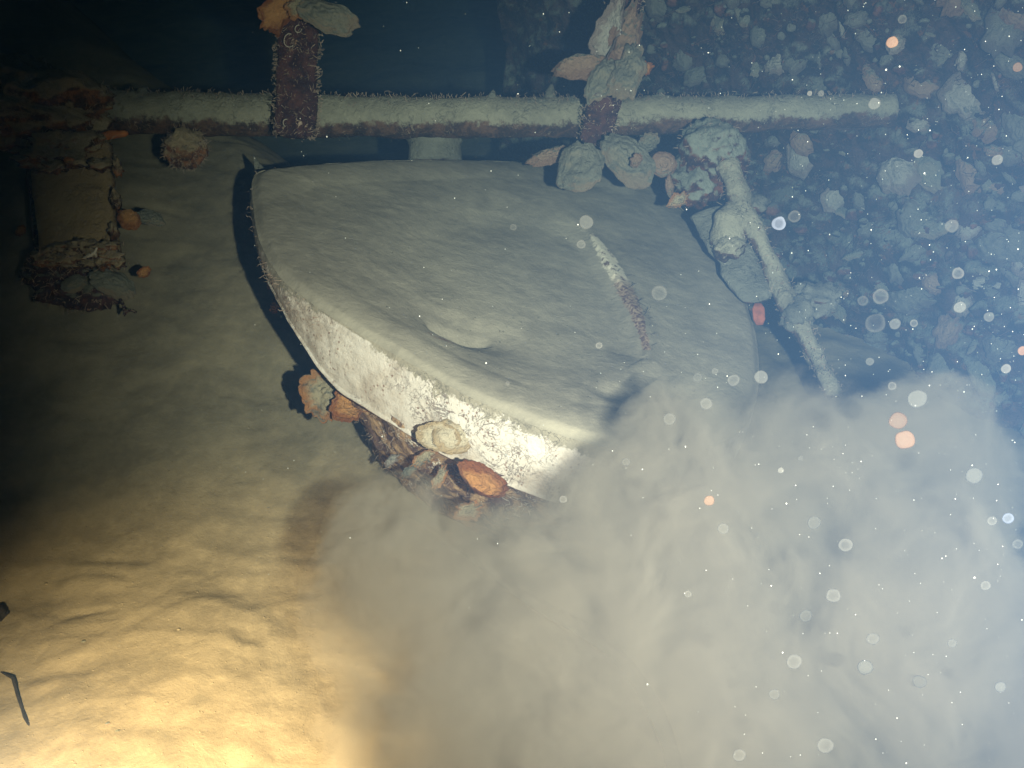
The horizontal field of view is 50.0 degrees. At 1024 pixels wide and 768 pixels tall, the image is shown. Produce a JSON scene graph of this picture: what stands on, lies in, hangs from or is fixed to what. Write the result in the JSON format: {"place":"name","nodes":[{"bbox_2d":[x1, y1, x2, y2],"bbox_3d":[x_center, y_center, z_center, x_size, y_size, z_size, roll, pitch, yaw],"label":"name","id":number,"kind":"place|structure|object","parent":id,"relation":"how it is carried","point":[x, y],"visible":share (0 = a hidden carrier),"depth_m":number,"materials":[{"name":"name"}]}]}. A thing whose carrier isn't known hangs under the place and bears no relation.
{"place":"outdoors","nodes":[
{"label":"outdoors","id":0,"kind":"place"},
{"bbox_2d":[0,0,1023,767],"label":"ground","id":1,"kind":"structure","parent":0,"point":[810,526],"depth_m":1.35,"materials":[{"name":"sand"}]},
{"bbox_2d":[0,603,9,621],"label":"pebble","id":2,"kind":"object","parent":1,"relation":"on","point":[4,611],"visible":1,"depth_m":1.27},
{"bbox_2d":[1,672,29,725],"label":"twig","id":3,"kind":"object","parent":1,"relation":"on","point":[15,686],"visible":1,"depth_m":1.16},
{"bbox_2d":[0,170,624,767],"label":"sediment grit","id":4,"kind":"object","parent":1,"relation":"on","point":[272,538],"visible":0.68,"depth_m":1.28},
{"bbox_2d":[453,499,484,521],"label":"oyster shell","id":5,"kind":"object","parent":1,"relation":"on","point":[470,510],"visible":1,"depth_m":1.10},
{"bbox_2d":[243,155,759,555],"bbox_3d":[-0.026,-0.094,1.550,0.717,0.390,0.907,0,30,0],"label":"round basin","id":6,"kind":"object","parent":1,"relation":"on","point":[556,330],"visible":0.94,"depth_m":1.31,"materials":[{"name":"metal"}]},
{"bbox_2d":[298,369,336,423],"bbox_3d":[-0.219,0.014,1.297,0.063,0.018,0.074,-30,76,1],"label":"oyster shell","id":7,"kind":"object","parent":6,"relation":"attached to","point":[317,389],"visible":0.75,"depth_m":1.30},
{"bbox_2d":[329,390,367,422],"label":"oyster shell","id":8,"kind":"object","parent":6,"relation":"attached to","point":[342,408],"visible":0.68,"depth_m":1.27},
{"bbox_2d":[383,454,399,467],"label":"oyster shell","id":9,"kind":"object","parent":6,"relation":"attached to","point":[392,459],"visible":1,"depth_m":1.24},
{"bbox_2d":[400,463,416,478],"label":"oyster shell","id":10,"kind":"object","parent":6,"relation":"attached to","point":[407,472],"visible":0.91,"depth_m":1.21},
{"bbox_2d":[410,449,437,467],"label":"oyster shell","id":11,"kind":"object","parent":6,"relation":"attached to","point":[424,457],"visible":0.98,"depth_m":1.18},
{"bbox_2d":[407,137,462,159],"bbox_3d":[-0.125,-0.382,1.780,0.090,0.084,0.097,0,30,0],"label":"pipe support","id":12,"kind":"object","parent":6,"relation":"on","point":[427,148],"visible":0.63,"depth_m":1.74,"materials":[{"name":"metal"}]},
{"bbox_2d":[415,421,461,451],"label":"oyster shell","id":13,"kind":"object","parent":6,"relation":"attached to","point":[424,436],"visible":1,"depth_m":1.15},
{"bbox_2d":[431,463,448,489],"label":"oyster shell","id":14,"kind":"object","parent":6,"relation":"attached to","point":[439,478],"visible":1,"depth_m":1.18},
{"bbox_2d":[432,419,470,454],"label":"oyster shell","id":15,"kind":"object","parent":6,"relation":"attached to","point":[444,439],"visible":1,"depth_m":1.15},
{"bbox_2d":[457,459,508,497],"bbox_3d":[-0.031,0.099,1.095,0.059,0.030,0.028,32,59,13],"label":"oyster shell","id":16,"kind":"object","parent":6,"relation":"hanging from","point":[481,479],"visible":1,"depth_m":1.10},
{"bbox_2d":[525,145,567,166],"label":"oyster shell","id":17,"kind":"object","parent":6,"relation":"on","point":[548,156],"visible":0.93,"depth_m":1.58},
{"bbox_2d":[556,140,604,192],"bbox_3d":[0.094,-0.303,1.522,0.068,0.025,0.080,12,71,14],"label":"oyster shell","id":18,"kind":"object","parent":6,"relation":"attached to","point":[580,167],"visible":1,"depth_m":1.52},
{"bbox_2d":[599,133,655,189],"bbox_3d":[0.164,-0.318,1.549,0.060,0.028,0.098,-38,81,-7],"label":"oyster shell","id":19,"kind":"object","parent":6,"relation":"in","point":[618,151],"visible":0.94,"depth_m":1.55},
{"bbox_2d":[630,153,642,167],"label":"oyster shell","id":20,"kind":"object","parent":6,"relation":"on","point":[636,159],"visible":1,"depth_m":1.51},
{"bbox_2d":[638,132,659,151],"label":"oyster shell","id":21,"kind":"object","parent":6,"relation":"in","point":[649,141],"visible":0.94,"depth_m":1.66},
{"bbox_2d":[652,151,676,177],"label":"oyster shell","id":22,"kind":"object","parent":6,"relation":"on","point":[666,163],"visible":1,"depth_m":1.56},
{"bbox_2d":[665,174,674,197],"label":"oyster shell","id":23,"kind":"object","parent":6,"relation":"in","point":[669,186],"visible":1,"depth_m":1.56},
{"bbox_2d":[666,191,689,207],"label":"oyster shell","id":24,"kind":"object","parent":6,"relation":"on","point":[676,200],"visible":1,"depth_m":1.56},
{"bbox_2d":[665,116,843,400],"bbox_3d":[0.350,-0.193,1.528,0.134,0.280,0.430,-12,32,-20],"label":"broken frame","id":25,"kind":"object","parent":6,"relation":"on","point":[713,157],"visible":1,"depth_m":1.53,"materials":[{"name":"metal"}]},
{"bbox_2d":[752,303,764,324],"bbox_3d":[0.331,-0.094,1.472,0.017,0.025,0.021,0,30,0],"label":"red tag","id":26,"kind":"object","parent":6,"relation":"attached to","point":[758,311],"visible":1,"depth_m":1.47,"materials":[{"name":"paint"}]},
{"bbox_2d":[497,0,1023,433],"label":"hull wall","id":27,"kind":"structure","parent":1,"relation":"on","point":[525,25],"depth_m":1.79,"materials":[{"name":"metal"}]},
{"bbox_2d":[107,86,899,143],"bbox_3d":[-0.070,-0.422,1.701,1.337,0.092,0.088,0,30,0],"label":"horizontal pipe","id":28,"kind":"object","parent":27,"relation":"attached to","point":[209,114],"visible":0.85,"depth_m":1.68,"materials":[{"name":"metal"}]},
{"bbox_2d":[0,51,128,312],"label":"hanging bracket","id":29,"kind":"object","parent":28,"relation":"attached to","point":[51,117],"visible":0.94,"depth_m":1.55,"materials":[{"name":"metal"}]},
{"bbox_2d":[61,274,87,293],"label":"oyster shell","id":30,"kind":"object","parent":29,"relation":"attached to","point":[74,283],"visible":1,"depth_m":1.49},
{"bbox_2d":[88,268,135,300],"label":"oyster shell","id":31,"kind":"object","parent":29,"relation":"attached to","point":[115,285],"visible":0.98,"depth_m":1.50},
{"bbox_2d":[102,130,128,139],"bbox_3d":[-0.603,-0.375,1.660,0.044,0.017,0.018,0,30,0],"label":"orange sponge","id":32,"kind":"object","parent":29,"relation":"hanging from","point":[110,134],"visible":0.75,"depth_m":1.66},
{"bbox_2d":[117,209,140,230],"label":"oyster shell","id":33,"kind":"object","parent":29,"relation":"attached to","point":[128,219],"visible":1,"depth_m":1.52},
{"bbox_2d":[136,266,150,277],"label":"oyster shell","id":34,"kind":"object","parent":29,"relation":"attached to","point":[143,272],"visible":1,"depth_m":1.51},
{"bbox_2d":[137,209,165,227],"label":"oyster shell","id":35,"kind":"object","parent":29,"relation":"attached to","point":[150,217],"visible":0.93,"depth_m":1.56},
{"bbox_2d":[159,122,212,171],"bbox_3d":[-0.483,-0.351,1.631,0.082,0.078,0.073,0,30,0],"label":"encrusted knob","id":36,"kind":"object","parent":28,"relation":"attached to","point":[184,147],"visible":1,"depth_m":1.61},
{"bbox_2d":[270,18,323,141],"bbox_3d":[-0.311,-0.483,1.590,0.082,0.240,0.133,0,30,0],"label":"vertical strut","id":37,"kind":"object","parent":28,"relation":"attached to","point":[297,72],"visible":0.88,"depth_m":1.58,"materials":[{"name":"metal"}]},
{"bbox_2d":[257,0,290,37],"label":"oyster shell","id":38,"kind":"object","parent":37,"relation":"attached to","point":[273,16],"visible":1,"depth_m":1.52},
{"bbox_2d":[296,0,360,36],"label":"oyster shell","id":39,"kind":"object","parent":37,"relation":"attached to","point":[326,17],"visible":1,"depth_m":1.50},
{"bbox_2d":[284,0,301,20],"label":"oyster shell","id":40,"kind":"object","parent":39,"relation":"on","point":[290,7],"visible":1,"depth_m":1.50},
{"bbox_2d":[544,84,555,97],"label":"shell","id":41,"kind":"object","parent":28,"relation":"attached to","point":[550,90],"visible":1,"depth_m":1.68,"materials":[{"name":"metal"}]},
{"bbox_2d":[576,0,645,146],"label":"vertical strut","id":42,"kind":"object","parent":28,"relation":"attached to","point":[598,123],"visible":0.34,"depth_m":1.62,"materials":[{"name":"metal"}]},
{"bbox_2d":[551,53,609,80],"bbox_3d":[0.101,-0.456,1.562,0.092,0.032,0.040,-10,66,-1],"label":"oyster shell","id":43,"kind":"object","parent":42,"relation":"attached to","point":[578,66],"visible":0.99,"depth_m":1.56},
{"bbox_2d":[584,58,615,105],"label":"oyster shell","id":44,"kind":"object","parent":42,"relation":"attached to","point":[599,76],"visible":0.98,"depth_m":1.55},
{"bbox_2d":[588,0,625,61],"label":"oyster shell","id":45,"kind":"object","parent":42,"relation":"attached to","point":[612,15],"visible":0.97,"depth_m":1.56},
{"bbox_2d":[606,0,642,60],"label":"oyster shell","id":46,"kind":"object","parent":42,"relation":"attached to","point":[632,32],"visible":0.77,"depth_m":1.55},
{"bbox_2d":[606,42,647,101],"bbox_3d":[0.164,-0.438,1.538,0.049,0.087,0.023,20,-1,1],"label":"oyster shell","id":47,"kind":"object","parent":42,"relation":"attached to","point":[629,71],"visible":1,"depth_m":1.53},
{"bbox_2d":[644,0,666,23],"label":"oyster shell","id":48,"kind":"object","parent":27,"relation":"attached to","point":[656,10],"visible":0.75,"depth_m":1.98},
{"bbox_2d":[672,49,692,72],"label":"oyster shell","id":49,"kind":"object","parent":27,"relation":"attached to","point":[682,61],"visible":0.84,"depth_m":1.99},
{"bbox_2d":[683,66,705,87],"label":"oyster shell","id":50,"kind":"object","parent":27,"relation":"attached to","point":[693,76],"visible":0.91,"depth_m":1.97},
{"bbox_2d":[710,13,724,35],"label":"oyster shell","id":51,"kind":"object","parent":27,"relation":"attached to","point":[717,27],"visible":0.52,"depth_m":1.89},
{"bbox_2d":[715,53,729,66],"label":"oyster shell","id":52,"kind":"object","parent":27,"relation":"attached to","point":[721,60],"visible":0.98,"depth_m":1.91},
{"bbox_2d":[723,0,738,9],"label":"oyster shell","id":53,"kind":"object","parent":27,"relation":"attached to","point":[731,4],"visible":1,"depth_m":1.83},
{"bbox_2d":[734,7,749,27],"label":"oyster shell","id":54,"kind":"object","parent":27,"relation":"attached to","point":[744,21],"visible":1,"depth_m":1.83},
{"bbox_2d":[750,62,759,77],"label":"oyster shell","id":55,"kind":"object","parent":27,"relation":"attached to","point":[754,68],"visible":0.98,"depth_m":1.85},
{"bbox_2d":[749,25,765,47],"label":"oyster shell","id":56,"kind":"object","parent":27,"relation":"attached to","point":[757,36],"visible":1,"depth_m":1.80},
{"bbox_2d":[763,149,781,172],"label":"oyster shell","id":57,"kind":"object","parent":27,"relation":"attached to","point":[769,167],"visible":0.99,"depth_m":1.91},
{"bbox_2d":[764,136,780,146],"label":"oyster shell","id":58,"kind":"object","parent":27,"relation":"attached to","point":[772,141],"visible":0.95,"depth_m":1.88},
{"bbox_2d":[764,54,783,75],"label":"oyster shell","id":59,"kind":"object","parent":27,"relation":"attached to","point":[773,65],"visible":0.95,"depth_m":1.82},
{"bbox_2d":[781,56,807,75],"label":"oyster shell","id":60,"kind":"object","parent":27,"relation":"attached to","point":[791,66],"visible":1,"depth_m":1.79},
{"bbox_2d":[786,143,812,179],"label":"oyster shell","id":61,"kind":"object","parent":27,"relation":"attached to","point":[800,166],"visible":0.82,"depth_m":1.86},
{"bbox_2d":[789,130,813,156],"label":"oyster shell","id":62,"kind":"object","parent":27,"relation":"attached to","point":[800,145],"visible":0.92,"depth_m":1.83},
{"bbox_2d":[818,12,837,36],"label":"oyster shell","id":63,"kind":"object","parent":27,"relation":"attached to","point":[828,29],"visible":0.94,"depth_m":1.72},
{"bbox_2d":[633,0,1023,438],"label":"encrusting growth","id":64,"kind":"object","parent":27,"relation":"attached to","point":[977,309],"visible":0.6,"depth_m":1.75,"materials":[{"name":"stone"}]},
{"bbox_2d":[820,187,844,212],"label":"oyster shell","id":65,"kind":"object","parent":27,"relation":"attached to","point":[831,201],"visible":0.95,"depth_m":1.84},
{"bbox_2d":[826,34,840,50],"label":"oyster shell","id":66,"kind":"object","parent":27,"relation":"attached to","point":[834,43],"visible":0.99,"depth_m":1.73},
{"bbox_2d":[832,305,846,323],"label":"oyster shell","id":67,"kind":"object","parent":27,"relation":"attached to","point":[840,314],"visible":0.39,"depth_m":1.90},
{"bbox_2d":[841,251,863,260],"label":"oyster shell","id":68,"kind":"object","parent":27,"relation":"attached to","point":[852,255],"visible":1,"depth_m":1.83},
{"bbox_2d":[842,10,869,27],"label":"oyster shell","id":69,"kind":"object","parent":27,"relation":"attached to","point":[860,17],"visible":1,"depth_m":1.65},
{"bbox_2d":[852,191,864,210],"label":"oyster shell","id":70,"kind":"object","parent":27,"relation":"attached to","point":[858,200],"visible":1,"depth_m":1.80},
{"bbox_2d":[854,28,876,52],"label":"oyster shell","id":71,"kind":"object","parent":27,"relation":"attached to","point":[865,41],"visible":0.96,"depth_m":1.67},
{"bbox_2d":[857,222,874,237],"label":"oyster shell","id":72,"kind":"object","parent":27,"relation":"attached to","point":[863,230],"visible":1,"depth_m":1.81},
{"bbox_2d":[862,64,882,91],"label":"oyster shell","id":73,"kind":"object","parent":27,"relation":"attached to","point":[871,77],"visible":1,"depth_m":1.70},
{"bbox_2d":[863,329,887,344],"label":"oyster shell","id":74,"kind":"object","parent":27,"relation":"attached to","point":[878,337],"visible":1,"depth_m":1.88},
{"bbox_2d":[878,54,893,66],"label":"oyster shell","id":75,"kind":"object","parent":27,"relation":"attached to","point":[887,59],"visible":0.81,"depth_m":1.66},
{"bbox_2d":[885,33,905,54],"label":"oyster shell","id":76,"kind":"object","parent":27,"relation":"attached to","point":[894,43],"visible":1,"depth_m":1.62},
{"bbox_2d":[887,263,903,284],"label":"oyster shell","id":77,"kind":"object","parent":27,"relation":"attached to","point":[894,275],"visible":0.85,"depth_m":1.78},
{"bbox_2d":[876,156,921,195],"bbox_3d":[0.611,-0.338,1.728,0.080,0.032,0.089,-22,60,29],"label":"oyster shell","id":78,"kind":"object","parent":27,"relation":"attached to","point":[900,176],"visible":0.91,"depth_m":1.72},
{"bbox_2d":[885,286,936,316],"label":"oyster shell","id":79,"kind":"object","parent":27,"relation":"attached to","point":[907,301],"visible":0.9,"depth_m":1.78},
{"bbox_2d":[896,199,928,240],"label":"oyster shell","id":80,"kind":"object","parent":27,"relation":"attached to","point":[907,223],"visible":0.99,"depth_m":1.73},
{"bbox_2d":[899,244,926,261],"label":"oyster shell","id":81,"kind":"object","parent":27,"relation":"attached to","point":[916,251],"visible":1,"depth_m":1.74},
{"bbox_2d":[913,346,922,365],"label":"oyster shell","id":82,"kind":"object","parent":27,"relation":"attached to","point":[917,351],"visible":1,"depth_m":1.80},
{"bbox_2d":[906,117,930,132],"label":"oyster shell","id":83,"kind":"object","parent":27,"relation":"attached to","point":[916,125],"visible":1,"depth_m":1.67},
{"bbox_2d":[903,76,938,99],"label":"oyster shell","id":84,"kind":"object","parent":27,"relation":"attached to","point":[926,89],"visible":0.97,"depth_m":1.66},
{"bbox_2d":[913,156,943,193],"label":"oyster shell","id":85,"kind":"object","parent":27,"relation":"attached to","point":[926,165],"visible":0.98,"depth_m":1.70},
{"bbox_2d":[910,215,951,239],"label":"oyster shell","id":86,"kind":"object","parent":27,"relation":"attached to","point":[934,231],"visible":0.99,"depth_m":1.71},
{"bbox_2d":[921,271,940,295],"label":"oyster shell","id":87,"kind":"object","parent":27,"relation":"attached to","point":[929,283],"visible":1,"depth_m":1.74},
{"bbox_2d":[926,352,951,380],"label":"oyster shell","id":88,"kind":"object","parent":27,"relation":"attached to","point":[937,369],"visible":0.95,"depth_m":1.78},
{"bbox_2d":[927,43,953,67],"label":"oyster shell","id":89,"kind":"object","parent":27,"relation":"attached to","point":[942,49],"visible":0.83,"depth_m":1.61},
{"bbox_2d":[932,313,963,348],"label":"oyster shell","id":90,"kind":"object","parent":27,"relation":"attached to","point":[945,333],"visible":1,"depth_m":1.75},
{"bbox_2d":[935,0,973,17],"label":"oyster shell","id":91,"kind":"object","parent":27,"relation":"attached to","point":[949,9],"visible":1,"depth_m":1.55},
{"bbox_2d":[936,71,984,120],"bbox_3d":[0.661,-0.422,1.609,0.015,0.064,0.080,-21,45,-41],"label":"oyster shell","id":92,"kind":"object","parent":27,"relation":"attached to","point":[958,98],"visible":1,"depth_m":1.61},
{"bbox_2d":[955,50,967,72],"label":"oyster shell","id":93,"kind":"object","parent":27,"relation":"attached to","point":[962,57],"visible":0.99,"depth_m":1.59},
{"bbox_2d":[951,295,972,317],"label":"oyster shell","id":94,"kind":"object","parent":27,"relation":"attached to","point":[958,309],"visible":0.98,"depth_m":1.72},
{"bbox_2d":[955,155,980,194],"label":"oyster shell","id":95,"kind":"object","parent":27,"relation":"attached to","point":[962,177],"visible":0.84,"depth_m":1.65},
{"bbox_2d":[954,224,981,241],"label":"oyster shell","id":96,"kind":"object","parent":27,"relation":"attached to","point":[967,233],"visible":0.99,"depth_m":1.67},
{"bbox_2d":[958,106,977,125],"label":"oyster shell","id":97,"kind":"object","parent":27,"relation":"attached to","point":[966,110],"visible":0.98,"depth_m":1.61},
{"bbox_2d":[960,0,980,21],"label":"oyster shell","id":98,"kind":"object","parent":27,"relation":"attached to","point":[968,7],"visible":1,"depth_m":1.53},
{"bbox_2d":[960,276,1000,291],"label":"oyster shell","id":99,"kind":"object","parent":27,"relation":"attached to","point":[977,281],"visible":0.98,"depth_m":1.69},
{"bbox_2d":[974,160,986,175],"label":"oyster shell","id":100,"kind":"object","parent":27,"relation":"attached to","point":[980,167],"visible":1,"depth_m":1.61},
{"bbox_2d":[966,361,995,398],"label":"oyster shell","id":101,"kind":"object","parent":27,"relation":"attached to","point":[979,381],"visible":0.99,"depth_m":1.73},
{"bbox_2d":[971,117,997,143],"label":"oyster shell","id":102,"kind":"object","parent":27,"relation":"attached to","point":[989,135],"visible":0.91,"depth_m":1.60},
{"bbox_2d":[983,144,1002,157],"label":"oyster shell","id":103,"kind":"object","parent":27,"relation":"attached to","point":[992,150],"visible":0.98,"depth_m":1.59},
{"bbox_2d":[984,289,1002,298],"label":"oyster shell","id":104,"kind":"object","parent":27,"relation":"attached to","point":[990,293],"visible":0.98,"depth_m":1.67},
{"bbox_2d":[982,218,1007,233],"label":"oyster shell","id":105,"kind":"object","parent":27,"relation":"attached to","point":[997,225],"visible":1,"depth_m":1.64},
{"bbox_2d":[975,222,1023,267],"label":"oyster shell","id":106,"kind":"object","parent":27,"relation":"attached to","point":[992,243],"visible":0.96,"depth_m":1.64},
{"bbox_2d":[979,4,1023,58],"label":"oyster shell","id":107,"kind":"object","parent":27,"relation":"attached to","point":[999,31],"visible":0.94,"depth_m":1.49},
{"bbox_2d":[982,334,1020,361],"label":"oyster shell","id":108,"kind":"object","parent":27,"relation":"attached to","point":[993,353],"visible":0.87,"depth_m":1.69},
{"bbox_2d":[990,145,1022,166],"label":"oyster shell","id":109,"kind":"object","parent":27,"relation":"attached to","point":[1007,158],"visible":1,"depth_m":1.57},
{"bbox_2d":[994,53,1023,80],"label":"oyster shell","id":110,"kind":"object","parent":27,"relation":"attached to","point":[1013,68],"visible":0.78,"depth_m":1.52},
{"bbox_2d":[998,267,1021,287],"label":"oyster shell","id":111,"kind":"object","parent":27,"relation":"attached to","point":[1012,278],"visible":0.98,"depth_m":1.65},
{"bbox_2d":[998,8,1023,30],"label":"oyster shell","id":112,"kind":"object","parent":27,"relation":"attached to","point":[1011,18],"visible":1,"depth_m":1.48},
{"bbox_2d":[1001,106,1023,144],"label":"oyster shell","id":113,"kind":"object","parent":27,"relation":"attached to","point":[1013,124],"visible":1,"depth_m":1.56},
{"bbox_2d":[1011,262,1023,278],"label":"oyster shell","id":114,"kind":"object","parent":27,"relation":"attached to","point":[1017,270],"visible":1,"depth_m":1.63},
{"bbox_2d":[1017,278,1023,305],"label":"oyster shell","id":115,"kind":"object","parent":27,"relation":"attached to","point":[1020,287],"visible":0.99,"depth_m":1.64},
{"bbox_2d":[119,2,1023,763],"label":"marine snow","id":116,"kind":"structure","parent":0,"point":[793,326],"depth_m":0.91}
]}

